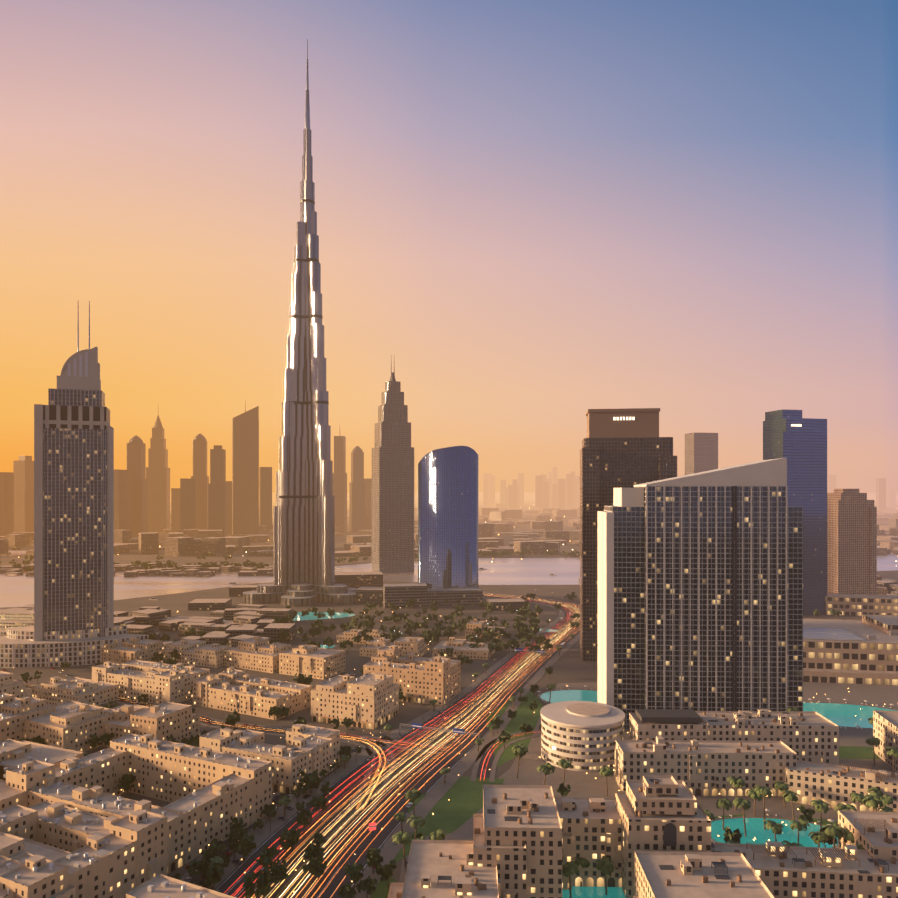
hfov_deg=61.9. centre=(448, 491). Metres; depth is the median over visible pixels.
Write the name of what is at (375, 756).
street lamps
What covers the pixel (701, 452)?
skyscraper
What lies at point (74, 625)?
address tower
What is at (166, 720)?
old town block
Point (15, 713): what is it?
old town block
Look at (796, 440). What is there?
dark glass tower
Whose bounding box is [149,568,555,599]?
boats
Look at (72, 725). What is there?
old town block
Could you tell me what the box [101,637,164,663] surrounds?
old town block
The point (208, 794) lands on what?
old town block
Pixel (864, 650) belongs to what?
mall building
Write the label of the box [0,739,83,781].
old town block
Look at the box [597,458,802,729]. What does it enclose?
building
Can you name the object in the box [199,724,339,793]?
old town block
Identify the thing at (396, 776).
traffic light trails
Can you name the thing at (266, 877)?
street trees
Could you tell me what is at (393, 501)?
deco tower
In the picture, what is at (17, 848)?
old town block
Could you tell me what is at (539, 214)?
sky
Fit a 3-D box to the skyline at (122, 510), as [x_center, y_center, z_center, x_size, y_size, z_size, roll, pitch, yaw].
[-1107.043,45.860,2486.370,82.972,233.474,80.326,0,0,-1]
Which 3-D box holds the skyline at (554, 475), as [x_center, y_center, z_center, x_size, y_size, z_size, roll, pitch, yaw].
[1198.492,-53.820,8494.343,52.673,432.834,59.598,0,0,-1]
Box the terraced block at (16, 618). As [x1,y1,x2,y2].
[0,609,33,635]
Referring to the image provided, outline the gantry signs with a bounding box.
[400,648,551,738]
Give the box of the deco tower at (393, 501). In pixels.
[372,365,413,573]
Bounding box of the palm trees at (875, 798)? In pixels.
[208,619,897,897]
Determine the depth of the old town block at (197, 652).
703.13 m
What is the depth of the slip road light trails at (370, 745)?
470.67 m
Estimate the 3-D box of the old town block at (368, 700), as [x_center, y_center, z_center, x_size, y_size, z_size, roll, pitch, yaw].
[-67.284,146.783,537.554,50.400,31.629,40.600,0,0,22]
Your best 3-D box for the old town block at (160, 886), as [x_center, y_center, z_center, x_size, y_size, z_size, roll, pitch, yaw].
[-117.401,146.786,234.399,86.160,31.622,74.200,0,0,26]
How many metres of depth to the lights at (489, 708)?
426.50 m
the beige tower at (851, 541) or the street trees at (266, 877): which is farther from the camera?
the beige tower at (851, 541)
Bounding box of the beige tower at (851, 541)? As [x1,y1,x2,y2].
[827,489,876,594]
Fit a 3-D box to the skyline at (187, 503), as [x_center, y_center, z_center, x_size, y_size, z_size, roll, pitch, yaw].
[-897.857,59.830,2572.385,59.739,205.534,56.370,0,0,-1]
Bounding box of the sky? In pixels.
[0,0,897,492]
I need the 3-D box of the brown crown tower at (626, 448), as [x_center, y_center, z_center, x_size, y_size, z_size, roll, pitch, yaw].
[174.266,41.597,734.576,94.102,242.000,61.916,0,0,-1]
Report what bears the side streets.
on the ground
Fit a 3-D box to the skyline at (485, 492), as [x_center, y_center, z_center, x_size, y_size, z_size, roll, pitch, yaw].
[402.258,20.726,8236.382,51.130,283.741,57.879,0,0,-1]
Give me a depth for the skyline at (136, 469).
2594.56 m
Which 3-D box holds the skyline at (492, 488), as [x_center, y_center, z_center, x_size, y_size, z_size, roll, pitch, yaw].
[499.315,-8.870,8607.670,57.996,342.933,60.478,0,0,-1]
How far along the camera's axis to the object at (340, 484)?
2896.29 m
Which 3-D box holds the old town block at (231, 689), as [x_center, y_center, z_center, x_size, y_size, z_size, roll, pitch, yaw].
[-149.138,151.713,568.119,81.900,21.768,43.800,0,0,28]
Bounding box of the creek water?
[0,546,897,607]
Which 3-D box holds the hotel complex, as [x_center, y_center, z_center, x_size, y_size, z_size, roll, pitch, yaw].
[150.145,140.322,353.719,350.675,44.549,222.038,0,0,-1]
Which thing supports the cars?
on the ground
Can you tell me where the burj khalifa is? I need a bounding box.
[243,39,356,606]
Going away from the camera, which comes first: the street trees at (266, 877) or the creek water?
the street trees at (266, 877)
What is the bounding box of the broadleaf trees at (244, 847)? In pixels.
[0,547,841,897]
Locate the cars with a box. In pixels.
[2,614,566,884]
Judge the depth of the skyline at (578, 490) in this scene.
8007.25 m
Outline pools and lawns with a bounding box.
[223,612,897,897]
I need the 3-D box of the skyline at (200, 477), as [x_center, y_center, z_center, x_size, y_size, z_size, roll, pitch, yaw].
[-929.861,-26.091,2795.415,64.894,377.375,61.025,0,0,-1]
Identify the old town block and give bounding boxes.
[0,671,24,697]
[0,693,55,741]
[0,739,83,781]
[0,763,59,810]
[0,801,166,897]
[0,831,71,897]
[6,733,271,874]
[23,701,120,751]
[32,676,118,705]
[51,874,236,897]
[92,660,209,703]
[100,702,199,746]
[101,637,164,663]
[162,639,231,667]
[193,667,311,719]
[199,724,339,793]
[224,636,291,672]
[279,644,345,679]
[311,673,398,728]
[363,645,460,704]
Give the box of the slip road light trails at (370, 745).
[31,685,535,808]
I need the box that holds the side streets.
[25,683,540,891]
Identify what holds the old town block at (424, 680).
on the ground
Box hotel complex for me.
[388,709,897,897]
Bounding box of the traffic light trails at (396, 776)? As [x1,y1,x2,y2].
[224,593,579,897]
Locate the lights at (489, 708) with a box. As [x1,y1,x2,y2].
[13,504,896,891]
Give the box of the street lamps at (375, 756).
[191,586,570,886]
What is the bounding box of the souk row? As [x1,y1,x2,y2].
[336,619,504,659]
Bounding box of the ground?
[0,492,897,882]
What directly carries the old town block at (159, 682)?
on the ground
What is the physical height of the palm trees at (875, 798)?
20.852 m
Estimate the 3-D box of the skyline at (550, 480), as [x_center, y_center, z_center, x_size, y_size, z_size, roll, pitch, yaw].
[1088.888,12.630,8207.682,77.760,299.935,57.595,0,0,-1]
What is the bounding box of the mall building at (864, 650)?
[803,593,897,684]
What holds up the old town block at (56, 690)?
on the ground
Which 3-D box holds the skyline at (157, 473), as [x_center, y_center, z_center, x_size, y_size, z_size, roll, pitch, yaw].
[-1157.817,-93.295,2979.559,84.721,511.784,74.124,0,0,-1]
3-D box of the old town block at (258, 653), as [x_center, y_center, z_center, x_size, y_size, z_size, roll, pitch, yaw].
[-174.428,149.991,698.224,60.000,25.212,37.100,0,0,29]
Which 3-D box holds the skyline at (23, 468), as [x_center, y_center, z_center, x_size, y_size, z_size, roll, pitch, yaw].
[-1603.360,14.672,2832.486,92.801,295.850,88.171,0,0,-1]
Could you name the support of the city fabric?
on the ground
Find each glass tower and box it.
[383,446,482,607]
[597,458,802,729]
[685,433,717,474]
[763,409,826,614]
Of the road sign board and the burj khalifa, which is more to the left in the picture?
the burj khalifa
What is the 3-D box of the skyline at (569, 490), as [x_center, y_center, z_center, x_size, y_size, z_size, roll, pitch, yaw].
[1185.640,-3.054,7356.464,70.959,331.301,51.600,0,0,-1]
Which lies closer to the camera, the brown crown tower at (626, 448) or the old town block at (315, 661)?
the old town block at (315, 661)
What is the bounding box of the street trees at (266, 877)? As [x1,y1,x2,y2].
[19,641,472,897]
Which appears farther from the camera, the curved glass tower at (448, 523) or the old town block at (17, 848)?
the curved glass tower at (448, 523)
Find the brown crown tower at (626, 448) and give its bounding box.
[580,408,676,661]
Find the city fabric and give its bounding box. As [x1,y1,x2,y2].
[0,500,897,646]
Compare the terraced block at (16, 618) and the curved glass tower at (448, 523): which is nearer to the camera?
the terraced block at (16, 618)
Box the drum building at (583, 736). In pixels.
[540,701,624,771]
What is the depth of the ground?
940.27 m
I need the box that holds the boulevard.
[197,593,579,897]
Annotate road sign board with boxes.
[369,822,375,838]
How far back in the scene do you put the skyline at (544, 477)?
7627.54 m
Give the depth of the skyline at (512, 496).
7109.89 m
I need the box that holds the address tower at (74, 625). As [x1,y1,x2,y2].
[0,301,148,667]
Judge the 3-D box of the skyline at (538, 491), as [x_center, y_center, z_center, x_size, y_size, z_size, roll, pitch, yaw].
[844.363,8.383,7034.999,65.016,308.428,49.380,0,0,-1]

